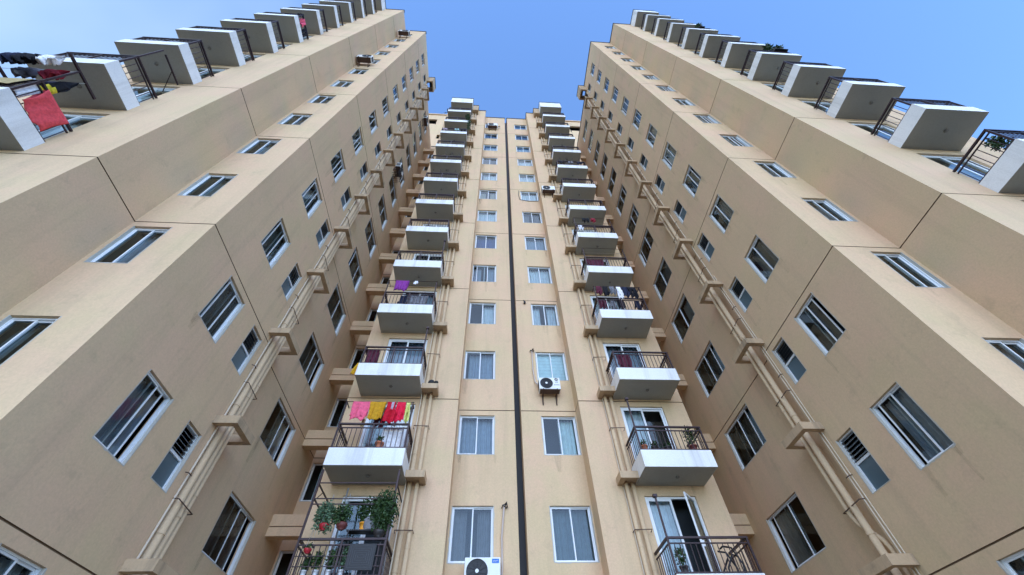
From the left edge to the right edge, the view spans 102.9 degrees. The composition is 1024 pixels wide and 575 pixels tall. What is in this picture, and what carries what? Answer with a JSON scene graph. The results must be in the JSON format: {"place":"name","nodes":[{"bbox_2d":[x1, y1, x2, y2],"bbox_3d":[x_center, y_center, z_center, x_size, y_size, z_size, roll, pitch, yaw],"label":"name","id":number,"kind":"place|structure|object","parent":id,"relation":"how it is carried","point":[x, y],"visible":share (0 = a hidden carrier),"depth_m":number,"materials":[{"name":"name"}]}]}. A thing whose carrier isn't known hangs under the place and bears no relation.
{"place":"outdoors","nodes":[
{"label":"outdoors","id":0,"kind":"place"},
{"bbox_2d":[299,555,313,574],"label":"potted plant","id":1,"kind":"object","parent":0,"point":[304,569],"visible":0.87,"depth_m":9.04,"materials":[{"name":"green plant"}]},
{"bbox_2d":[311,550,324,574],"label":"potted plant","id":2,"kind":"object","parent":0,"point":[318,563],"visible":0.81,"depth_m":9.07,"materials":[{"name":"green plant"}]},
{"bbox_2d":[324,549,338,574],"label":"potted plant","id":3,"kind":"object","parent":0,"point":[330,562],"visible":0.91,"depth_m":9.09,"materials":[{"name":"green plant"}]},
{"bbox_2d":[0,0,1023,147],"label":"sky","id":4,"kind":"structure","parent":0,"point":[511,57],"materials":[{"name":"blue"}]},
{"bbox_2d":[980,135,1013,151],"bbox_3d":[12.015,-3.488,9.979,0.511,0.830,0.357,-30,-57,20],"label":"potted plant","id":5,"kind":"object","parent":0,"point":[993,144],"visible":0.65,"depth_m":10.04,"materials":[{"name":"green plant"}]},
{"label":"ground","id":6,"kind":"structure","parent":0,"visible":0},
{"bbox_2d":[0,0,526,574],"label":"apartment building","id":7,"kind":"structure","parent":6,"relation":"on","point":[216,244],"depth_m":11.38,"materials":[{"name":"paint"}]},
{"bbox_2d":[0,52,20,63],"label":"jumper","id":8,"kind":"object","parent":7,"relation":"hanging from","point":[5,57],"visible":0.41,"depth_m":8.97,"materials":[{"name":"blue fabric"}]},
{"bbox_2d":[0,77,31,86],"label":"mat","id":9,"kind":"object","parent":7,"relation":"hanging from","point":[6,80],"visible":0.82,"depth_m":8.64,"materials":[{"name":"fabric"}]},
{"bbox_2d":[0,543,46,574],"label":"window","id":10,"kind":"structure","parent":7,"relation":"in","point":[7,567],"depth_m":5.78,"materials":[{"name":"white metal"}]},
{"bbox_2d":[10,52,40,64],"bbox_3d":[-10.779,-5.138,9.134,0.454,0.630,0.209,2,-52,-3],"label":"jacket","id":11,"kind":"object","parent":7,"relation":"hanging from","point":[25,58],"visible":0.77,"depth_m":8.98,"materials":[{"name":"black fabric"}]},
{"bbox_2d":[10,67,43,78],"bbox_3d":[-11.046,-4.902,9.295,0.443,0.656,0.215,2,-52,-3],"label":"shirt","id":12,"kind":"object","parent":7,"relation":"hanging from","point":[26,72],"visible":0.91,"depth_m":9.20,"materials":[{"name":"grey fabric"}]},
{"bbox_2d":[13,84,40,97],"bbox_3d":[-10.220,-4.141,8.579,0.077,0.602,0.209,2,-52,-3],"label":"sheet","id":13,"kind":"object","parent":7,"relation":"attached to","point":[27,89],"visible":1,"depth_m":8.59,"materials":[{"name":"white fabric"}]},
{"bbox_2d":[0,315,61,365],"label":"window","id":14,"kind":"structure","parent":7,"relation":"in","point":[15,340],"depth_m":6.84,"materials":[{"name":"white metal"}]},
{"bbox_2d":[22,90,68,131],"bbox_3d":[-10.200,-3.819,8.869,0.116,0.788,0.726,2,-52,-3],"label":"towel","id":15,"kind":"object","parent":7,"relation":"on","point":[43,111],"visible":1,"depth_m":8.88,"materials":[{"name":"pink fabric"}]},
{"bbox_2d":[35,55,65,65],"bbox_3d":[-10.403,-5.136,9.213,0.373,0.527,0.206,2,-52,-3],"label":"shirt","id":16,"kind":"object","parent":7,"relation":"hanging from","point":[45,60],"visible":1,"depth_m":9.12,"materials":[{"name":"white fabric"}]},
{"bbox_2d":[37,69,69,79],"bbox_3d":[-10.518,-4.889,9.358,0.402,0.599,0.214,2,-52,-3],"label":"shirt","id":17,"kind":"object","parent":7,"relation":"hanging from","point":[46,73],"visible":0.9,"depth_m":9.25,"materials":[{"name":"fabric"}]},
{"bbox_2d":[40,81,78,93],"bbox_3d":[-10.438,-4.634,9.402,0.318,0.850,0.199,2,-52,-3],"label":"dress","id":18,"kind":"object","parent":7,"relation":"hanging from","point":[57,87],"visible":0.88,"depth_m":9.33,"materials":[{"name":"black fabric"}]},
{"bbox_2d":[39,114,103,139],"bbox_3d":[-11.122,-3.573,9.677,1.496,2.510,0.299,2,-52,-3],"label":"balcony door","id":19,"kind":"structure","parent":7,"relation":"in","point":[49,132],"depth_m":10.44,"materials":[{"name":"white"}]},
{"bbox_2d":[84,226,172,263],"bbox_3d":[-8.139,-0.784,8.800,0.884,1.490,0.361,2,-52,-3],"label":"window","id":20,"kind":"structure","parent":7,"relation":"in","point":[144,243],"depth_m":8.86,"materials":[{"name":"white metal"}]},
{"bbox_2d":[92,369,173,466],"bbox_3d":[-7.088,2.386,7.513,0.356,1.490,0.994,2,-52,-3],"label":"window","id":21,"kind":"structure","parent":7,"relation":"in","point":[117,429],"depth_m":7.66,"materials":[{"name":"white"}]},
{"bbox_2d":[132,86,174,102],"bbox_3d":[-11.195,-5.433,12.030,1.496,2.510,0.299,2,-52,-3],"label":"balcony door","id":22,"kind":"structure","parent":7,"relation":"in","point":[140,98],"depth_m":12.84,"materials":[{"name":"white"}]},
{"bbox_2d":[151,420,201,492],"bbox_3d":[-7.064,3.517,8.555,0.134,1.280,0.658,2,-52,-3],"label":"louvre window","id":23,"kind":"structure","parent":7,"relation":"in","point":[170,466],"depth_m":8.51,"materials":[{"name":"white metal"}]},
{"bbox_2d":[178,173,238,196],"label":"window","id":24,"kind":"structure","parent":7,"relation":"in","point":[213,188],"depth_m":11.28,"materials":[{"name":"white"}]},
{"bbox_2d":[198,275,244,343],"bbox_3d":[-7.165,0.525,9.865,0.363,1.490,0.994,2,-52,-3],"label":"window","id":25,"kind":"structure","parent":7,"relation":"in","point":[219,313],"depth_m":9.96,"materials":[{"name":"white"}]},
{"bbox_2d":[201,492,255,574],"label":"window","id":26,"kind":"structure","parent":7,"relation":"in","point":[219,545],"depth_m":11.05,"materials":[{"name":"white"}]},
{"bbox_2d":[231,324,261,375],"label":"louvre window","id":27,"kind":"structure","parent":7,"relation":"in","point":[242,357],"depth_m":10.91,"materials":[{"name":"white"}]},
{"bbox_2d":[237,138,281,153],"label":"window","id":28,"kind":"structure","parent":7,"relation":"in","point":[264,149],"depth_m":13.69,"materials":[{"name":"white"}]},
{"bbox_2d":[261,217,290,269],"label":"window","id":29,"kind":"structure","parent":7,"relation":"in","point":[271,241],"depth_m":12.48,"materials":[{"name":"white"}]},
{"bbox_2d":[260,397,295,468],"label":"window","id":30,"kind":"structure","parent":7,"relation":"in","point":[272,443],"depth_m":13.55,"materials":[{"name":"white"}]},
{"bbox_2d":[271,550,293,574],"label":"window","id":31,"kind":"structure","parent":7,"relation":"in","point":[281,553],"depth_m":13.22,"materials":[{"name":"white"}]},
{"bbox_2d":[281,263,301,300],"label":"louvre window","id":32,"kind":"structure","parent":7,"relation":"in","point":[288,286],"depth_m":13.31,"materials":[{"name":"white"}]},
{"bbox_2d":[277,113,311,124],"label":"window","id":33,"kind":"structure","parent":7,"relation":"in","point":[289,117],"depth_m":16.10,"materials":[{"name":"white"}]},
{"bbox_2d":[299,463,323,501],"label":"window","id":34,"kind":"structure","parent":7,"relation":"in","point":[313,465],"depth_m":15.17,"materials":[{"name":"white"}]},
{"bbox_2d":[301,177,321,219],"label":"window","id":35,"kind":"structure","parent":7,"relation":"in","point":[308,199],"depth_m":14.87,"materials":[{"name":"white"}]},
{"bbox_2d":[299,332,324,392],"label":"window","id":36,"kind":"structure","parent":7,"relation":"in","point":[308,363],"depth_m":15.86,"materials":[{"name":"white"}]},
{"bbox_2d":[315,219,329,249],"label":"louvre window","id":37,"kind":"structure","parent":7,"relation":"in","point":[321,236],"depth_m":15.71,"materials":[{"name":"white"}]},
{"bbox_2d":[311,495,336,534],"bbox_3d":[-4.434,5.436,9.778,0.639,0.952,0.354,2,-52,-3],"label":"hanging plant","id":38,"kind":"object","parent":7,"relation":"hanging from","point":[324,524],"visible":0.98,"depth_m":9.67,"materials":[{"name":"green plant"}]},
{"bbox_2d":[327,283,345,336],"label":"window","id":39,"kind":"structure","parent":7,"relation":"in","point":[332,305],"depth_m":18.27,"materials":[{"name":"white"}]},
{"bbox_2d":[327,398,346,426],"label":"window","id":40,"kind":"structure","parent":7,"relation":"in","point":[337,401],"depth_m":17.59,"materials":[{"name":"white"}]},
{"bbox_2d":[330,148,345,183],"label":"window","id":41,"kind":"structure","parent":7,"relation":"in","point":[335,168],"depth_m":17.30,"materials":[{"name":"white metal"}]},
{"bbox_2d":[331,494,353,530],"bbox_3d":[-4.064,5.392,9.860,0.526,0.848,0.360,2,-52,-3],"label":"hanging plant","id":42,"kind":"object","parent":7,"relation":"hanging from","point":[343,514],"visible":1,"depth_m":9.71,"materials":[{"name":"green plant"}]},
{"bbox_2d":[340,186,351,211],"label":"louvre window","id":43,"kind":"structure","parent":7,"relation":"in","point":[345,199],"depth_m":18.07,"materials":[{"name":"white"}]},
{"bbox_2d":[348,248,362,293],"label":"window","id":44,"kind":"structure","parent":7,"relation":"in","point":[352,270],"depth_m":20.70,"materials":[{"name":"white"}]},
{"bbox_2d":[352,127,363,155],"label":"window","id":45,"kind":"structure","parent":7,"relation":"in","point":[354,135],"depth_m":19.68,"materials":[{"name":"white"}]},
{"bbox_2d":[321,497,396,574],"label":"balcony door","id":46,"kind":"structure","parent":7,"relation":"in","point":[350,500],"depth_m":10.46,"materials":[{"name":"white metal"}]},
{"bbox_2d":[349,401,370,420],"bbox_3d":[-4.487,3.632,12.020,0.532,0.654,0.112,2,-52,-3],"label":"towel","id":47,"kind":"object","parent":7,"relation":"hanging from","point":[359,410],"visible":1,"depth_m":12.03,"materials":[{"name":"pink fabric"}]},
{"bbox_2d":[344,544,376,569],"bbox_3d":[-3.377,6.005,9.104,0.600,0.520,0.017,2,-52,-3],"label":"door mat","id":48,"kind":"object","parent":7,"relation":"hanging from","point":[360,556],"depth_m":9.09,"materials":[{"name":"grey fabric"}]},
{"bbox_2d":[336,529,385,574],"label":"plant stand","id":49,"kind":"object","parent":7,"relation":"on","point":[350,532],"visible":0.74,"depth_m":9.61,"materials":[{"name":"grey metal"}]},
{"bbox_2d":[355,495,377,528],"bbox_3d":[-3.580,5.548,10.025,0.538,0.816,0.411,-17,-53,12],"label":"potted plant","id":50,"kind":"object","parent":49,"relation":"on","point":[363,508],"visible":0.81,"depth_m":10.00,"materials":[{"name":"green plant"}]},
{"bbox_2d":[356,55,373,66],"bbox_3d":[-8.663,-13.316,23.953,0.862,1.000,0.497,2,-52,-3],"label":"air conditioner","id":51,"kind":"object","parent":7,"relation":"attached to","point":[368,59],"visible":1,"depth_m":23.85,"materials":[{"name":"white"}]},
{"bbox_2d":[365,216,376,259],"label":"window","id":52,"kind":"structure","parent":7,"relation":"in","point":[366,229],"depth_m":23.03,"materials":[{"name":"white"}]},
{"bbox_2d":[365,350,379,362],"bbox_3d":[-4.747,2.390,13.803,0.425,0.766,0.172,2,-52,-3],"label":"sheet","id":53,"kind":"object","parent":7,"relation":"attached to","point":[373,356],"visible":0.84,"depth_m":13.83,"materials":[{"name":"purple fabric"}]},
{"bbox_2d":[367,401,386,419],"bbox_3d":[-4.014,3.652,12.054,0.482,0.650,0.116,2,-52,-3],"label":"towel","id":54,"kind":"object","parent":7,"relation":"hanging from","point":[376,410],"visible":1,"depth_m":12.06,"materials":[{"name":"yellow fabric"}]},
{"bbox_2d":[367,486,400,536],"bbox_3d":[-3.119,5.430,9.929,0.787,1.185,0.507,2,-52,-3],"label":"hanging plant","id":55,"kind":"object","parent":7,"relation":"hanging from","point":[381,512],"visible":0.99,"depth_m":9.81,"materials":[{"name":"green plant"}]},
{"bbox_2d":[358,404,414,449],"bbox_3d":[-3.929,4.788,12.685,1.486,2.510,0.297,2,-52,-3],"label":"balcony door","id":56,"kind":"structure","parent":7,"relation":"in","point":[377,432],"depth_m":12.97,"materials":[{"name":"white"}]},
{"bbox_2d":[381,402,395,422],"bbox_3d":[-3.611,3.702,12.033,0.390,0.755,0.129,2,-52,-3],"label":"dress","id":57,"kind":"object","parent":7,"relation":"hanging from","point":[389,414],"visible":1,"depth_m":11.99,"materials":[{"name":"red fabric"}]},
{"bbox_2d":[393,402,405,421],"bbox_3d":[-3.314,3.698,12.065,0.301,0.717,0.156,2,-52,-3],"label":"shirt","id":58,"kind":"object","parent":7,"relation":"hanging from","point":[400,410],"visible":1,"depth_m":12.06,"materials":[{"name":"fabric"}]},
{"bbox_2d":[394,280,409,291],"bbox_3d":[-4.532,-0.076,16.724,0.567,0.678,0.128,2,-52,-3],"label":"towel","id":59,"kind":"object","parent":7,"relation":"hanging from","point":[401,285],"visible":1,"depth_m":16.73,"materials":[{"name":"purple fabric"}]},
{"bbox_2d":[383,339,427,366],"bbox_3d":[-4.002,2.926,15.037,1.486,2.510,0.294,2,-52,-3],"label":"balcony door","id":60,"kind":"structure","parent":7,"relation":"in","point":[390,343],"depth_m":15.68,"materials":[{"name":"white"}]},
{"bbox_2d":[408,295,428,303],"bbox_3d":[-3.754,0.554,16.241,0.788,0.675,0.204,4,-52,-5],"label":"sheet","id":61,"kind":"object","parent":7,"relation":"attached to","point":[421,300],"visible":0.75,"depth_m":16.27,"materials":[{"name":"grey fabric"}]},
{"bbox_2d":[446,506,494,563],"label":"window","id":62,"kind":"structure","parent":7,"relation":"in","point":[458,521],"depth_m":11.35,"materials":[{"name":"white"}]},
{"bbox_2d":[456,415,494,454],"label":"window","id":63,"kind":"structure","parent":7,"relation":"in","point":[474,437],"depth_m":13.71,"materials":[{"name":"white"}]},
{"bbox_2d":[463,351,495,379],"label":"window","id":64,"kind":"structure","parent":7,"relation":"in","point":[480,367],"depth_m":16.11,"materials":[{"name":"white"}]},
{"bbox_2d":[468,303,495,323],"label":"window","id":65,"kind":"structure","parent":7,"relation":"in","point":[488,314],"depth_m":18.50,"materials":[{"name":"white"}]},
{"bbox_2d":[472,265,496,281],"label":"window","id":66,"kind":"structure","parent":7,"relation":"in","point":[476,274],"depth_m":20.87,"materials":[{"name":"white"}]},
{"bbox_2d":[474,235,496,248],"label":"window","id":67,"kind":"structure","parent":7,"relation":"in","point":[491,244],"depth_m":23.26,"materials":[{"name":"white"}]},
{"bbox_2d":[464,502,507,574],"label":"air conditioner","id":68,"kind":"object","parent":7,"relation":"attached to","point":[483,566],"visible":1,"depth_m":10.22,"materials":[{"name":"white"}]},
{"bbox_2d":[477,211,496,221],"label":"window","id":69,"kind":"structure","parent":7,"relation":"in","point":[480,217],"depth_m":25.67,"materials":[{"name":"white"}]},
{"bbox_3d":[-3.577,4.554,11.286,0.850,0.022,0.265,2,-52,-3],"label":"shelf","id":70,"kind":"object","parent":7,"relation":"attached to","visible":0},
{"bbox_2d":[380,429,403,446],"bbox_3d":[-3.445,4.359,11.644,0.624,0.757,0.139,2,-52,-3],"label":"sheet","id":71,"kind":"object","parent":70,"relation":"on","point":[399,439],"visible":0.64,"depth_m":11.71,"materials":[{"name":"white fabric"}]},
{"bbox_2d":[506,9,1023,574],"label":"apartment building","id":72,"kind":"structure","parent":6,"relation":"on","point":[818,339],"depth_m":12.21,"materials":[{"name":"paint"}]},
{"bbox_2d":[520,192,538,200],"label":"window","id":73,"kind":"structure","parent":72,"relation":"in","point":[528,198],"depth_m":28.19,"materials":[{"name":"white"}]},
{"bbox_2d":[522,212,542,222],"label":"window","id":74,"kind":"structure","parent":72,"relation":"in","point":[538,219],"depth_m":25.78,"materials":[{"name":"white"}]},
{"bbox_2d":[524,236,546,249],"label":"window","id":75,"kind":"structure","parent":72,"relation":"in","point":[529,245],"depth_m":23.44,"materials":[{"name":"white"}]},
{"bbox_2d":[527,267,552,283],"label":"window","id":76,"kind":"structure","parent":72,"relation":"in","point":[538,276],"depth_m":21.04,"materials":[{"name":"white"}]},
{"bbox_2d":[530,349,560,404],"bbox_3d":[1.233,3.196,15.450,0.992,2.667,0.450,2,-52,-3],"label":"air conditioner","id":77,"kind":"object","parent":72,"relation":"attached to","point":[548,385],"visible":1,"depth_m":14.75,"materials":[{"name":"white"}]},
{"bbox_2d":[531,305,559,325],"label":"window","id":78,"kind":"structure","parent":72,"relation":"in","point":[552,315],"depth_m":18.63,"materials":[{"name":"white"}]},
{"bbox_2d":[535,352,568,380],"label":"window","id":79,"kind":"structure","parent":72,"relation":"in","point":[557,366],"depth_m":16.21,"materials":[{"name":"white"}]},
{"bbox_2d":[541,417,581,455],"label":"window","id":80,"kind":"structure","parent":72,"relation":"in","point":[568,432],"depth_m":13.87,"materials":[{"name":"white"}]},
{"bbox_2d":[549,506,599,563],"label":"window","id":81,"kind":"structure","parent":72,"relation":"in","point":[573,538],"depth_m":11.48,"materials":[{"name":"white"}]},
{"bbox_2d":[616,355,632,366],"bbox_3d":[3.936,2.644,14.274,0.503,0.745,0.170,2,-52,-3],"label":"sheet","id":82,"kind":"object","parent":72,"relation":"attached to","point":[624,360],"visible":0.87,"depth_m":14.30,"materials":[{"name":"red fabric"}]},
{"bbox_2d":[603,344,645,377],"bbox_3d":[4.373,3.162,15.482,1.486,2.510,0.294,2,-52,-3],"label":"balcony door","id":83,"kind":"structure","parent":72,"relation":"in","point":[608,351],"depth_m":16.26,"materials":[{"name":"white"}]},
{"bbox_2d":[626,204,638,239],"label":"window","id":84,"kind":"structure","parent":72,"relation":"in","point":[633,226],"depth_m":26.25,"materials":[{"name":"white"}]},
{"bbox_2d":[620,407,675,459],"bbox_3d":[4.446,5.023,13.131,1.486,2.510,0.297,2,-52,-3],"label":"balcony door","id":85,"kind":"structure","parent":72,"relation":"in","point":[637,418],"depth_m":13.75,"materials":[{"name":"white"}]},
{"bbox_2d":[653,257,671,300],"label":"window","id":86,"kind":"structure","parent":72,"relation":"in","point":[666,275],"depth_m":21.43,"materials":[{"name":"white"}]},
{"bbox_2d":[662,141,676,170],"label":"window","id":87,"kind":"structure","parent":72,"relation":"in","point":[671,156],"depth_m":20.46,"materials":[{"name":"white metal"}]},
{"bbox_2d":[673,199,686,223],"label":"louvre window","id":88,"kind":"structure","parent":72,"relation":"in","point":[680,212],"depth_m":18.84,"materials":[{"name":"white"}]},
{"bbox_2d":[671,294,694,343],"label":"window","id":89,"kind":"structure","parent":72,"relation":"in","point":[687,308],"depth_m":18.92,"materials":[{"name":"white metal"}]},
{"bbox_2d":[645,492,720,574],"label":"balcony door","id":90,"kind":"structure","parent":72,"relation":"in","point":[665,510],"depth_m":11.18,"materials":[{"name":"white metal"}]},
{"bbox_2d":[682,164,700,197],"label":"window","id":91,"kind":"structure","parent":72,"relation":"in","point":[693,184],"depth_m":18.03,"materials":[{"name":"white"}]},
{"bbox_2d":[697,232,714,261],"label":"louvre window","id":92,"kind":"structure","parent":72,"relation":"in","point":[708,251],"depth_m":16.45,"materials":[{"name":"white"}]},
{"bbox_2d":[694,340,724,398],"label":"window","id":93,"kind":"structure","parent":72,"relation":"in","point":[714,366],"depth_m":16.58,"materials":[{"name":"white"}]},
{"bbox_2d":[709,194,733,233],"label":"window","id":94,"kind":"structure","parent":72,"relation":"in","point":[725,211],"depth_m":15.64,"materials":[{"name":"white"}]},
{"bbox_2d":[717,546,745,570],"bbox_3d":[5.180,6.727,9.694,0.537,1.026,0.537,2,-52,-3],"label":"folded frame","id":95,"kind":"object","parent":72,"relation":"on","point":[729,557],"visible":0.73,"depth_m":9.83,"materials":[{"name":"black metal"}]},
{"bbox_2d":[721,135,753,146],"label":"window","id":96,"kind":"structure","parent":72,"relation":"in","point":[737,137],"depth_m":16.95,"materials":[{"name":"white"}]},
{"bbox_2d":[728,276,752,312],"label":"louvre window","id":97,"kind":"structure","parent":72,"relation":"in","point":[744,300],"depth_m":14.04,"materials":[{"name":"white metal"}]},
{"bbox_2d":[725,403,766,471],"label":"window","id":98,"kind":"structure","parent":72,"relation":"in","point":[748,435],"depth_m":14.24,"materials":[{"name":"white"}]},
{"bbox_2d":[744,234,778,283],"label":"window","id":99,"kind":"structure","parent":72,"relation":"in","point":[763,263],"depth_m":13.28,"materials":[{"name":"white"}]},
{"bbox_2d":[756,162,796,177],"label":"window","id":100,"kind":"structure","parent":72,"relation":"in","point":[775,165],"depth_m":14.59,"materials":[{"name":"white"}]},
{"bbox_2d":[772,336,806,384],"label":"louvre window","id":101,"kind":"structure","parent":72,"relation":"in","point":[794,368],"depth_m":11.65,"materials":[{"name":"white"}]},
{"bbox_2d":[766,492,826,573],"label":"window","id":102,"kind":"structure","parent":72,"relation":"in","point":[799,544],"depth_m":11.96,"materials":[{"name":"white metal"}]},
{"bbox_2d":[794,292,846,355],"bbox_3d":[8.087,0.946,10.688,0.144,1.462,0.994,2,-52,-3],"label":"window","id":103,"kind":"structure","parent":72,"relation":"in","point":[816,341],"depth_m":10.83,"materials":[{"name":"white"}]},
{"bbox_2d":[800,197,858,221],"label":"window","id":104,"kind":"structure","parent":72,"relation":"in","point":[843,214],"depth_m":12.18,"materials":[{"name":"white metal"}]},
{"bbox_2d":[835,427,890,493],"bbox_3d":[8.068,3.943,9.360,0.134,1.280,0.658,2,-52,-3],"label":"louvre window","id":105,"kind":"structure","parent":72,"relation":"in","point":[868,469],"depth_m":9.31,"materials":[{"name":"white metal"}]},
{"bbox_2d":[853,124,894,140],"bbox_3d":[12.302,-4.773,13.280,1.496,2.510,0.297,2,-52,-3],"label":"balcony door","id":106,"kind":"structure","parent":72,"relation":"in","point":[871,127],"depth_m":14.04,"materials":[{"name":"white metal"}]},
{"bbox_2d":[870,251,950,287],"bbox_3d":[9.355,-0.385,9.674,0.884,1.462,0.144,2,-52,-3],"label":"window","id":107,"kind":"structure","parent":72,"relation":"in","point":[905,259],"depth_m":9.73,"materials":[{"name":"white"}]},
{"bbox_2d":[869,382,955,469],"bbox_3d":[8.269,2.818,8.330,0.363,1.490,0.994,2,-52,-3],"label":"window","id":108,"kind":"structure","parent":72,"relation":"in","point":[931,437],"depth_m":8.42,"materials":[{"name":"white"}]},
{"bbox_2d":[921,155,989,181],"bbox_3d":[12.375,-2.911,10.928,1.496,2.510,0.300,2,-52,-3],"label":"balcony door","id":109,"kind":"structure","parent":72,"relation":"in","point":[945,159],"depth_m":11.55,"materials":[{"name":"white metal"}]},
{"bbox_2d":[981,337,1023,370],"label":"window","id":110,"kind":"structure","parent":72,"relation":"in","point":[1006,351],"depth_m":7.84,"materials":[{"name":"white metal"}]},
{"bbox_2d":[996,550,1023,574],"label":"window","id":111,"kind":"structure","parent":72,"relation":"in","point":[1004,564],"depth_m":6.71,"materials":[{"name":"white"}]},
{"bbox_3d":[4.011,6.696,9.220,0.400,0.327,0.235,2,-52,-3],"label":"plant stand","id":112,"kind":"object","parent":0,"visible":0},
{"bbox_2d":[673,546,688,571],"bbox_3d":[3.958,6.410,9.587,0.320,0.600,0.267,2,-52,-3],"label":"potted plant","id":113,"kind":"object","parent":112,"relation":"on","point":[681,559],"visible":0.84,"depth_m":9.57,"materials":[{"name":"green plant"}]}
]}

